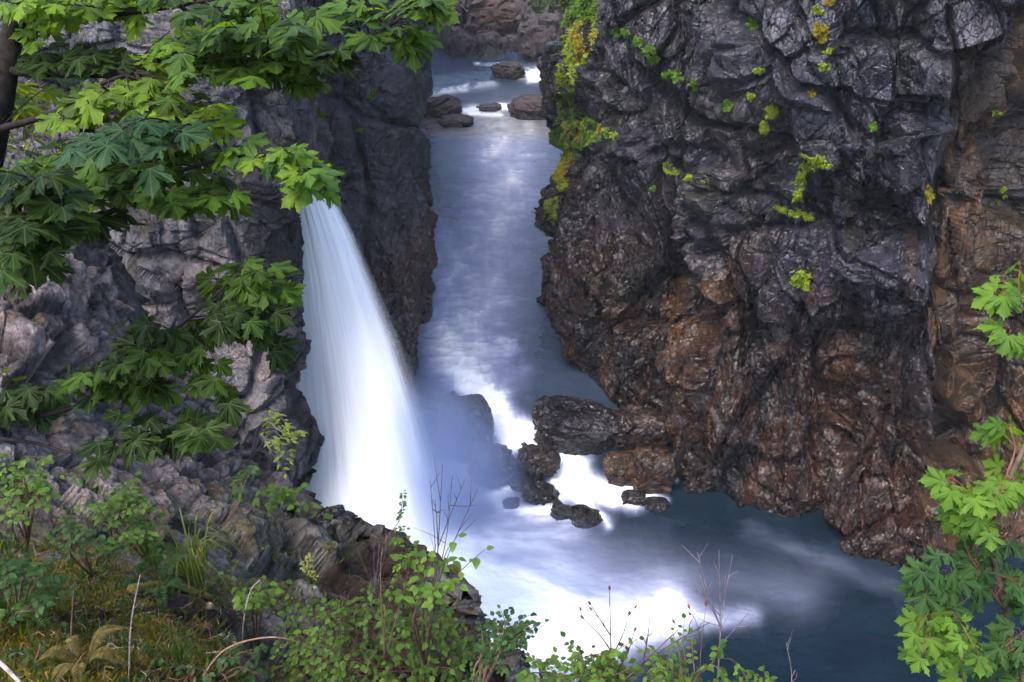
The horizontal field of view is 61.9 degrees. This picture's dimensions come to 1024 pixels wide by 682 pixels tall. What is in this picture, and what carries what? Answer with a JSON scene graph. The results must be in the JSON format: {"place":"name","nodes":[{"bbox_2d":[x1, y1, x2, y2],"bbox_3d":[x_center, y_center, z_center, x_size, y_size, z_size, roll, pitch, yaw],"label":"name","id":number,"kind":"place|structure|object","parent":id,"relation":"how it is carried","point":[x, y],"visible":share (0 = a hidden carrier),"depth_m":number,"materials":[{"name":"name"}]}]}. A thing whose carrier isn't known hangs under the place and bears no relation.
{"place":"outdoors","nodes":[
{"label":"outdoors","id":0,"kind":"place"},
{"bbox_2d":[0,0,334,488],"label":"cliff","id":1,"kind":"structure","parent":0,"point":[165,261],"depth_m":31.18,"materials":[{"name":"stone"}]},
{"bbox_2d":[0,203,535,681],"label":"ground","id":2,"kind":"structure","parent":0,"point":[48,331],"depth_m":12.54,"materials":[{"name":"stone"}]},
{"bbox_2d":[0,660,21,681],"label":"stick","id":3,"kind":"object","parent":2,"relation":"on","point":[8,670],"visible":1,"depth_m":4.50,"materials":[{"name":"wood"}]},
{"bbox_2d":[0,518,43,553],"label":"grass tuft","id":4,"kind":"object","parent":2,"relation":"on","point":[3,543],"visible":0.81,"depth_m":7.55,"materials":[{"name":"green plant"}]},
{"bbox_2d":[0,554,71,633],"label":"fern","id":5,"kind":"object","parent":2,"relation":"on","point":[19,604],"visible":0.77,"depth_m":5.75,"materials":[{"name":"green plant"}]},
{"bbox_2d":[0,552,72,626],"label":"ledge shrub","id":6,"kind":"object","parent":2,"relation":"on","point":[12,577],"visible":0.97,"depth_m":5.51,"materials":[{"name":"green plant"}]},
{"bbox_2d":[0,453,83,546],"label":"ledge shrub","id":7,"kind":"object","parent":2,"relation":"on","point":[34,490],"visible":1,"depth_m":6.68,"materials":[{"name":"green plant"}]},
{"bbox_2d":[70,580,75,662],"bbox_3d":[-2.748,1.746,5.293,0.060,0.304,0.427,-6,31,-10],"label":"stick","id":8,"kind":"object","parent":2,"relation":"on","point":[72,615],"visible":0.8,"depth_m":5.40,"materials":[{"name":"wood"}]},
{"bbox_2d":[36,625,130,681],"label":"fern","id":9,"kind":"object","parent":2,"relation":"on","point":[70,641],"visible":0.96,"depth_m":5.13,"materials":[{"name":"green plant"}]},
{"bbox_2d":[46,509,130,576],"bbox_3d":[-3.471,1.600,7.025,0.535,1.074,1.092,-16,33,-25],"label":"ledge shrub","id":10,"kind":"object","parent":2,"relation":"on","point":[82,542],"visible":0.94,"depth_m":6.64,"materials":[{"name":"green plant"}]},
{"bbox_2d":[72,471,165,550],"bbox_3d":[-3.597,1.679,7.955,0.685,1.443,1.231,-26,39,-38],"label":"ledge shrub","id":11,"kind":"object","parent":2,"relation":"on","point":[128,504],"visible":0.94,"depth_m":7.80,"materials":[{"name":"green plant"}]},
{"bbox_2d":[98,521,167,560],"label":"ledge shrub","id":12,"kind":"object","parent":2,"relation":"on","point":[131,536],"visible":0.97,"depth_m":7.31,"materials":[{"name":"green plant"}]},
{"bbox_2d":[128,575,139,678],"bbox_3d":[-2.460,1.841,5.511,0.056,0.154,0.767,-7,31,-12],"label":"stick","id":13,"kind":"object","parent":2,"relation":"on","point":[131,627],"visible":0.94,"depth_m":5.56,"materials":[{"name":"wood"}]},
{"bbox_2d":[97,512,185,574],"bbox_3d":[-3.549,1.981,8.255,0.767,0.525,0.731,-5,30,-9],"label":"grass tuft","id":14,"kind":"object","parent":2,"relation":"on","point":[154,561],"visible":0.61,"depth_m":8.24,"materials":[{"name":"green plant"}]},
{"bbox_2d":[0,256,305,483],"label":"maple sapling","id":15,"kind":"object","parent":2,"relation":"on","point":[146,359],"visible":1,"depth_m":3.66,"materials":[{"name":"green plant"}]},
{"bbox_2d":[120,553,194,613],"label":"fern","id":16,"kind":"object","parent":2,"relation":"on","point":[162,588],"visible":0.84,"depth_m":7.31,"materials":[{"name":"green plant"}]},
{"bbox_2d":[0,538,317,681],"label":"moss","id":17,"kind":"object","parent":2,"relation":"on","point":[42,661],"visible":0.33,"depth_m":6.18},
{"bbox_2d":[126,580,213,600],"bbox_3d":[-3.012,2.210,7.517,0.150,0.769,0.738,16,34,26],"label":"stick","id":18,"kind":"object","parent":2,"relation":"on","point":[142,586],"visible":0.62,"depth_m":7.40,"materials":[{"name":"wood"}]},
{"bbox_2d":[144,625,203,672],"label":"grass tuft","id":19,"kind":"object","parent":2,"relation":"on","point":[180,651],"visible":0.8,"depth_m":5.64,"materials":[{"name":"green plant"}]},
{"bbox_2d":[0,474,350,681],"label":"ground cover","id":20,"kind":"object","parent":2,"relation":"on","point":[28,623],"visible":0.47,"depth_m":6.75,"materials":[{"name":"green plant"}]},
{"bbox_2d":[0,536,357,681],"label":"leaf litter","id":21,"kind":"object","parent":2,"relation":"on","point":[189,635],"visible":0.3,"depth_m":6.38,"materials":[{"name":"brown plant"}]},
{"bbox_2d":[103,503,286,608],"bbox_3d":[-3.075,2.178,8.320,1.487,1.010,1.493,19,35,30],"label":"grass tuft","id":22,"kind":"object","parent":2,"relation":"on","point":[192,570],"visible":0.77,"depth_m":8.18,"materials":[{"name":"green plant"}]},
{"bbox_2d":[205,602,237,645],"bbox_3d":[-2.869,2.894,8.476,0.190,1.759,2.019,-14,33,-22],"label":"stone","id":23,"kind":"object","parent":2,"relation":"on","point":[208,606],"visible":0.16,"depth_m":7.66,"materials":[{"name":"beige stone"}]},
{"bbox_2d":[175,643,276,681],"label":"ledge shrub","id":24,"kind":"object","parent":2,"relation":"on","point":[222,662],"visible":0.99,"depth_m":5.48,"materials":[{"name":"green plant"}]},
{"bbox_2d":[0,0,459,301],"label":"maple tree","id":25,"kind":"object","parent":2,"relation":"on","point":[45,228],"visible":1,"depth_m":3.66,"materials":[{"name":"green plant"}]},
{"bbox_2d":[6,82,54,165],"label":"cedar sprig","id":26,"kind":"object","parent":25,"relation":"attached to","point":[21,92],"visible":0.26,"depth_m":4.76,"materials":[{"name":"green plant"}]},
{"bbox_2d":[227,463,262,506],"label":"ledge shrub","id":27,"kind":"object","parent":2,"relation":"on","point":[238,477],"visible":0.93,"depth_m":12.96,"materials":[{"name":"green plant"}]},
{"bbox_2d":[242,580,259,664],"bbox_3d":[-1.926,2.169,6.242,0.179,1.690,0.963,-18,35,-28],"label":"stick","id":28,"kind":"object","parent":2,"relation":"on","point":[244,619],"visible":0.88,"depth_m":5.60,"materials":[{"name":"wood"}]},
{"bbox_2d":[199,636,309,680],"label":"stick","id":29,"kind":"object","parent":2,"relation":"on","point":[215,658],"visible":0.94,"depth_m":5.33,"materials":[{"name":"wood"}]},
{"bbox_2d":[219,571,291,663],"bbox_3d":[-1.995,2.313,6.660,0.404,2.267,1.441,-19,35,-29],"label":"ledge shrub","id":30,"kind":"object","parent":2,"relation":"on","point":[256,599],"visible":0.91,"depth_m":5.96,"materials":[{"name":"green plant"}]},
{"bbox_2d":[249,409,308,478],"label":"cedar sprig","id":31,"kind":"object","parent":2,"relation":"on","point":[277,441],"visible":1,"depth_m":16.86,"materials":[{"name":"green plant"}]},
{"bbox_2d":[253,477,331,519],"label":"ledge shrub","id":32,"kind":"object","parent":2,"relation":"on","point":[286,497],"visible":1,"depth_m":14.92,"materials":[{"name":"green plant"}]},
{"bbox_2d":[299,553,318,589],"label":"yellow sprig","id":33,"kind":"object","parent":2,"relation":"on","point":[308,567],"visible":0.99,"depth_m":9.24,"materials":[{"name":"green plant"}]},
{"bbox_2d":[267,584,363,681],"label":"ledge shrub","id":34,"kind":"object","parent":2,"relation":"on","point":[295,674],"visible":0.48,"depth_m":6.50,"materials":[{"name":"green plant"}]},
{"bbox_2d":[317,504,357,528],"bbox_3d":[-6.966,8.224,34.636,2.467,3.383,1.982,0,30,0],"label":"boulder","id":35,"kind":"object","parent":2,"relation":"on","point":[338,513],"visible":0.16,"depth_m":33.91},
{"bbox_2d":[369,509,393,614],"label":"bare twig","id":36,"kind":"object","parent":2,"relation":"on","point":[377,565],"visible":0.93,"depth_m":4.46,"materials":[{"name":"wood"}]},
{"bbox_2d":[275,548,493,681],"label":"rim shrub","id":37,"kind":"object","parent":2,"relation":"on","point":[374,643],"visible":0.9,"depth_m":5.34,"materials":[{"name":"green plant"}]},
{"bbox_2d":[380,490,418,659],"bbox_3d":[-0.550,1.249,4.367,0.197,1.049,0.240,21,36,31],"label":"rim shrub","id":38,"kind":"object","parent":2,"relation":"on","point":[397,539],"visible":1,"depth_m":4.27,"materials":[{"name":"green plant"}]},
{"bbox_2d":[390,532,494,664],"bbox_3d":[-0.453,1.454,4.504,0.402,1.269,0.671,-24,38,-35],"label":"rim shrub","id":39,"kind":"object","parent":2,"relation":"on","point":[427,590],"visible":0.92,"depth_m":4.36,"materials":[{"name":"green plant"}]},
{"bbox_2d":[415,453,476,629],"bbox_3d":[-0.327,1.022,4.298,0.318,0.913,0.299,0,30,0],"label":"bare twig","id":40,"kind":"object","parent":2,"relation":"on","point":[438,544],"visible":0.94,"depth_m":4.25,"materials":[{"name":"wood"}]},
{"bbox_2d":[470,604,548,681],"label":"rim shrub","id":41,"kind":"object","parent":2,"relation":"on","point":[504,643],"visible":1,"depth_m":3.84,"materials":[{"name":"green plant"}]},
{"bbox_2d":[515,631,643,681],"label":"rim shrub","id":42,"kind":"object","parent":2,"relation":"on","point":[605,660],"visible":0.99,"depth_m":3.25,"materials":[{"name":"green plant"}]},
{"bbox_2d":[579,585,636,677],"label":"bare twig","id":43,"kind":"object","parent":2,"relation":"on","point":[590,608],"visible":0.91,"depth_m":3.23,"materials":[{"name":"wood"}]},
{"bbox_2d":[622,618,709,681],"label":"bare twig","id":44,"kind":"object","parent":2,"relation":"on","point":[640,665],"visible":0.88,"depth_m":3.22,"materials":[{"name":"wood"}]},
{"bbox_2d":[628,613,748,681],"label":"rim shrub","id":45,"kind":"object","parent":2,"relation":"on","point":[662,669],"visible":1,"depth_m":3.15,"materials":[{"name":"green plant"}]},
{"bbox_2d":[672,601,706,681],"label":"bare twig","id":46,"kind":"object","parent":2,"relation":"on","point":[689,613],"visible":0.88,"depth_m":3.20,"materials":[{"name":"wood"}]},
{"bbox_2d":[682,542,748,680],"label":"bare twig","id":47,"kind":"object","parent":2,"relation":"on","point":[715,615],"visible":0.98,"depth_m":3.25,"materials":[{"name":"wood"}]},
{"bbox_2d":[710,645,777,681],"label":"rim shrub","id":48,"kind":"object","parent":2,"relation":"on","point":[749,675],"visible":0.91,"depth_m":3.02,"materials":[{"name":"green plant"}]},
{"bbox_2d":[895,260,1023,681],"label":"vine maple","id":49,"kind":"object","parent":2,"relation":"on","point":[941,612],"visible":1,"depth_m":2.27,"materials":[{"name":"green plant"}]},
{"bbox_2d":[296,192,440,547],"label":"waterfall","id":50,"kind":"structure","parent":0,"point":[368,466],"depth_m":38.50,"materials":[{"name":"liquid"}]},
{"bbox_2d":[306,0,438,393],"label":"river wall","id":51,"kind":"structure","parent":0,"point":[388,215],"depth_m":42.61,"materials":[{"name":"stone"}]},
{"bbox_2d":[334,166,346,178],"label":"cliff fern","id":52,"kind":"object","parent":51,"relation":"attached to","point":[341,170],"visible":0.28,"depth_m":40.75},
{"bbox_2d":[428,0,566,57],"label":"bank","id":53,"kind":"structure","parent":0,"point":[527,11],"depth_m":125.54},
{"bbox_2d":[446,32,477,56],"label":"boulder","id":54,"kind":"object","parent":53,"relation":"on","point":[461,45],"visible":0.82,"depth_m":117.84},
{"bbox_2d":[476,30,501,49],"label":"boulder","id":55,"kind":"object","parent":53,"relation":"on","point":[490,38],"visible":0.88,"depth_m":118.59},
{"bbox_2d":[467,0,521,33],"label":"boulder","id":56,"kind":"object","parent":53,"relation":"on","point":[501,16],"visible":0.97,"depth_m":121.47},
{"bbox_2d":[500,34,519,51],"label":"boulder","id":57,"kind":"object","parent":53,"relation":"on","point":[510,43],"visible":0.82,"depth_m":121.01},
{"bbox_2d":[517,12,561,59],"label":"boulder","id":58,"kind":"object","parent":53,"relation":"on","point":[534,36],"visible":0.75,"depth_m":114.61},
{"bbox_2d":[530,0,555,12],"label":"bank bush","id":59,"kind":"object","parent":53,"relation":"on","point":[542,3],"visible":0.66,"depth_m":130.16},
{"bbox_2d":[404,50,1023,681],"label":"river","id":60,"kind":"structure","parent":0,"point":[814,596],"depth_m":40.50,"materials":[{"name":"liquid"}]},
{"bbox_2d":[407,393,443,447],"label":"boulder","id":61,"kind":"object","parent":60,"relation":"in","point":[425,410],"visible":0.52,"depth_m":44.58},
{"bbox_2d":[424,94,461,117],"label":"boulder","id":62,"kind":"object","parent":60,"relation":"in","point":[441,105],"visible":0.69,"depth_m":95.24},
{"bbox_2d":[438,114,473,127],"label":"boulder","id":63,"kind":"object","parent":60,"relation":"in","point":[456,120],"visible":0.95,"depth_m":93.20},
{"bbox_2d":[439,391,493,463],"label":"boulder","id":64,"kind":"object","parent":60,"relation":"in","point":[466,422],"visible":0.84,"depth_m":43.77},
{"bbox_2d":[476,102,501,111],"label":"boulder","id":65,"kind":"object","parent":60,"relation":"in","point":[492,106],"visible":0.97,"depth_m":96.77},
{"bbox_2d":[467,441,514,487],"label":"boulder","id":66,"kind":"object","parent":60,"relation":"in","point":[491,465],"visible":1,"depth_m":42.57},
{"bbox_2d":[490,61,525,79],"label":"boulder","id":67,"kind":"object","parent":60,"relation":"in","point":[511,70],"visible":0.98,"depth_m":109.07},
{"bbox_2d":[502,497,519,508],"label":"boulder","id":68,"kind":"object","parent":60,"relation":"in","point":[510,503],"visible":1,"depth_m":41.84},
{"bbox_2d":[508,473,529,490],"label":"boulder","id":69,"kind":"object","parent":60,"relation":"on","point":[515,482],"visible":0.63,"depth_m":42.97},
{"bbox_2d":[507,94,545,120],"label":"boulder","id":70,"kind":"object","parent":60,"relation":"in","point":[524,107],"visible":0.56,"depth_m":94.47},
{"bbox_2d":[527,465,545,480],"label":"boulder","id":71,"kind":"object","parent":60,"relation":"in","point":[537,472],"visible":0.98,"depth_m":42.87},
{"bbox_2d":[516,442,560,476],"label":"boulder","id":72,"kind":"object","parent":60,"relation":"in","point":[548,457],"visible":0.93,"depth_m":43.16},
{"bbox_2d":[521,478,559,505],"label":"boulder","id":73,"kind":"object","parent":60,"relation":"in","point":[537,492],"visible":0.92,"depth_m":42.14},
{"bbox_2d":[550,500,574,520],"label":"boulder","id":74,"kind":"object","parent":60,"relation":"in","point":[559,510],"visible":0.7,"depth_m":41.19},
{"bbox_2d":[531,395,617,455],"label":"boulder","id":75,"kind":"object","parent":60,"relation":"in","point":[568,425],"visible":0.9,"depth_m":44.74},
{"bbox_2d":[571,504,602,528],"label":"boulder","id":76,"kind":"object","parent":60,"relation":"in","point":[583,516],"visible":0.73,"depth_m":40.83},
{"bbox_2d":[603,450,635,486],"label":"boulder","id":77,"kind":"object","parent":60,"relation":"in","point":[618,469],"visible":0.66,"depth_m":43.09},
{"bbox_2d":[621,489,645,506],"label":"boulder","id":78,"kind":"object","parent":60,"relation":"in","point":[633,497],"visible":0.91,"depth_m":42.08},
{"bbox_2d":[612,404,671,450],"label":"boulder","id":79,"kind":"object","parent":60,"relation":"in","point":[639,425],"visible":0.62,"depth_m":44.42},
{"bbox_2d":[633,446,677,494],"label":"boulder","id":80,"kind":"object","parent":60,"relation":"in","point":[656,469],"visible":0.93,"depth_m":42.27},
{"bbox_2d":[644,496,669,512],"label":"boulder","id":81,"kind":"object","parent":60,"relation":"in","point":[659,504],"visible":0.99,"depth_m":41.68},
{"bbox_2d":[533,0,1023,567],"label":"cliff","id":82,"kind":"structure","parent":0,"point":[863,384],"depth_m":37.48,"materials":[{"name":"stone"}]},
{"bbox_2d":[538,196,558,237],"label":"moss patch","id":83,"kind":"object","parent":82,"relation":"attached to","point":[551,213],"visible":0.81,"depth_m":53.74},
{"bbox_2d":[547,126,568,161],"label":"moss patch","id":84,"kind":"object","parent":82,"relation":"attached to","point":[556,141],"visible":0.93,"depth_m":54.50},
{"bbox_2d":[551,160,568,192],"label":"moss patch","id":85,"kind":"object","parent":82,"relation":"attached to","point":[559,178],"visible":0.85,"depth_m":52.33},
{"bbox_2d":[554,72,565,85],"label":"moss patch","id":86,"kind":"object","parent":82,"relation":"attached to","point":[558,77],"visible":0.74,"depth_m":46.94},
{"bbox_2d":[554,63,577,95],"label":"moss patch","id":87,"kind":"object","parent":82,"relation":"attached to","point":[571,77],"visible":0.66,"depth_m":45.72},
{"bbox_2d":[552,92,580,131],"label":"moss patch","id":88,"kind":"object","parent":82,"relation":"attached to","point":[571,105],"visible":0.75,"depth_m":51.47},
{"bbox_2d":[560,112,585,166],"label":"moss patch","id":89,"kind":"object","parent":82,"relation":"attached to","point":[569,149],"visible":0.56,"depth_m":51.71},
{"bbox_2d":[558,0,598,29],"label":"moss patch","id":90,"kind":"object","parent":82,"relation":"attached to","point":[576,11],"visible":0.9,"depth_m":43.68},
{"bbox_2d":[561,18,598,67],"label":"moss patch","id":91,"kind":"object","parent":82,"relation":"attached to","point":[573,34],"visible":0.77,"depth_m":43.67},
{"bbox_2d":[568,117,608,149],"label":"moss patch","id":92,"kind":"object","parent":82,"relation":"attached to","point":[591,134],"visible":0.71,"depth_m":44.99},
{"bbox_2d":[610,27,629,38],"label":"cliff fern","id":93,"kind":"object","parent":82,"relation":"attached to","point":[625,33],"visible":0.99,"depth_m":40.00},
{"bbox_2d":[633,34,642,48],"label":"cliff fern","id":94,"kind":"object","parent":82,"relation":"on","point":[637,42],"visible":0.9,"depth_m":39.36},
{"bbox_2d":[641,43,659,65],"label":"cliff fern","id":95,"kind":"object","parent":82,"relation":"on","point":[655,59],"visible":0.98,"depth_m":38.78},
{"bbox_2d":[662,161,679,175],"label":"cliff fern","id":96,"kind":"object","parent":82,"relation":"attached to","point":[673,173],"visible":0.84,"depth_m":41.15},
{"bbox_2d":[661,70,684,83],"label":"cliff fern","id":97,"kind":"object","parent":82,"relation":"attached to","point":[675,76],"visible":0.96,"depth_m":39.02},
{"bbox_2d":[687,78,699,91],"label":"cliff fern","id":98,"kind":"object","parent":82,"relation":"attached to","point":[692,84],"visible":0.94,"depth_m":37.12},
{"bbox_2d":[721,99,733,111],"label":"cliff fern","id":99,"kind":"object","parent":82,"relation":"attached to","point":[726,104],"visible":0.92,"depth_m":34.45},
{"bbox_2d":[746,92,755,101],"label":"cliff fern","id":100,"kind":"object","parent":82,"relation":"attached to","point":[751,96],"visible":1,"depth_m":33.29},
{"bbox_2d":[745,17,759,31],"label":"cliff fern","id":101,"kind":"object","parent":82,"relation":"attached to","point":[753,24],"visible":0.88,"depth_m":33.18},
{"bbox_2d":[752,66,764,75],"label":"cliff fern","id":102,"kind":"object","parent":82,"relation":"attached to","point":[759,71],"visible":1,"depth_m":32.62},
{"bbox_2d":[758,120,769,136],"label":"cliff fern","id":103,"kind":"object","parent":82,"relation":"attached to","point":[764,129],"visible":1,"depth_m":33.92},
{"bbox_2d":[764,103,779,119],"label":"cliff fern","id":104,"kind":"object","parent":82,"relation":"attached to","point":[772,112],"visible":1,"depth_m":33.47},
{"bbox_2d":[773,205,814,221],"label":"cliff fern","id":105,"kind":"object","parent":82,"relation":"attached to","point":[805,215],"visible":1,"depth_m":35.40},
{"bbox_2d":[792,163,806,213],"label":"cliff fern","id":106,"kind":"object","parent":82,"relation":"attached to","point":[801,177],"visible":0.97,"depth_m":34.50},
{"bbox_2d":[789,269,811,291],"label":"cliff fern","id":107,"kind":"object","parent":82,"relation":"attached to","point":[800,281],"visible":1,"depth_m":35.58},
{"bbox_2d":[799,150,832,171],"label":"cliff fern","id":108,"kind":"object","parent":82,"relation":"attached to","point":[809,164],"visible":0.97,"depth_m":32.98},
{"bbox_2d":[812,4,824,14],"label":"cliff fern","id":109,"kind":"object","parent":82,"relation":"on","point":[817,10],"visible":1,"depth_m":30.55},
{"bbox_2d":[812,22,828,43],"bbox_3d":[11.104,-11.069,30.680,0.682,0.789,0.524,0,30,0],"label":"moss patch","id":110,"kind":"object","parent":82,"relation":"attached to","point":[821,31],"visible":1,"depth_m":30.59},
{"bbox_2d":[818,62,830,71],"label":"cliff fern","id":111,"kind":"object","parent":82,"relation":"attached to","point":[822,68],"visible":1,"depth_m":30.52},
{"bbox_2d":[868,121,877,131],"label":"cliff fern","id":112,"kind":"object","parent":82,"relation":"attached to","point":[873,126],"visible":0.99,"depth_m":32.10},
{"bbox_2d":[925,182,934,204],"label":"cliff fern","id":113,"kind":"object","parent":82,"relation":"attached to","point":[930,196],"visible":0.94,"depth_m":32.40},
{"bbox_2d":[996,187,1007,203],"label":"cliff fern","id":114,"kind":"object","parent":82,"relation":"attached to","point":[1003,190],"visible":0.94,"depth_m":35.17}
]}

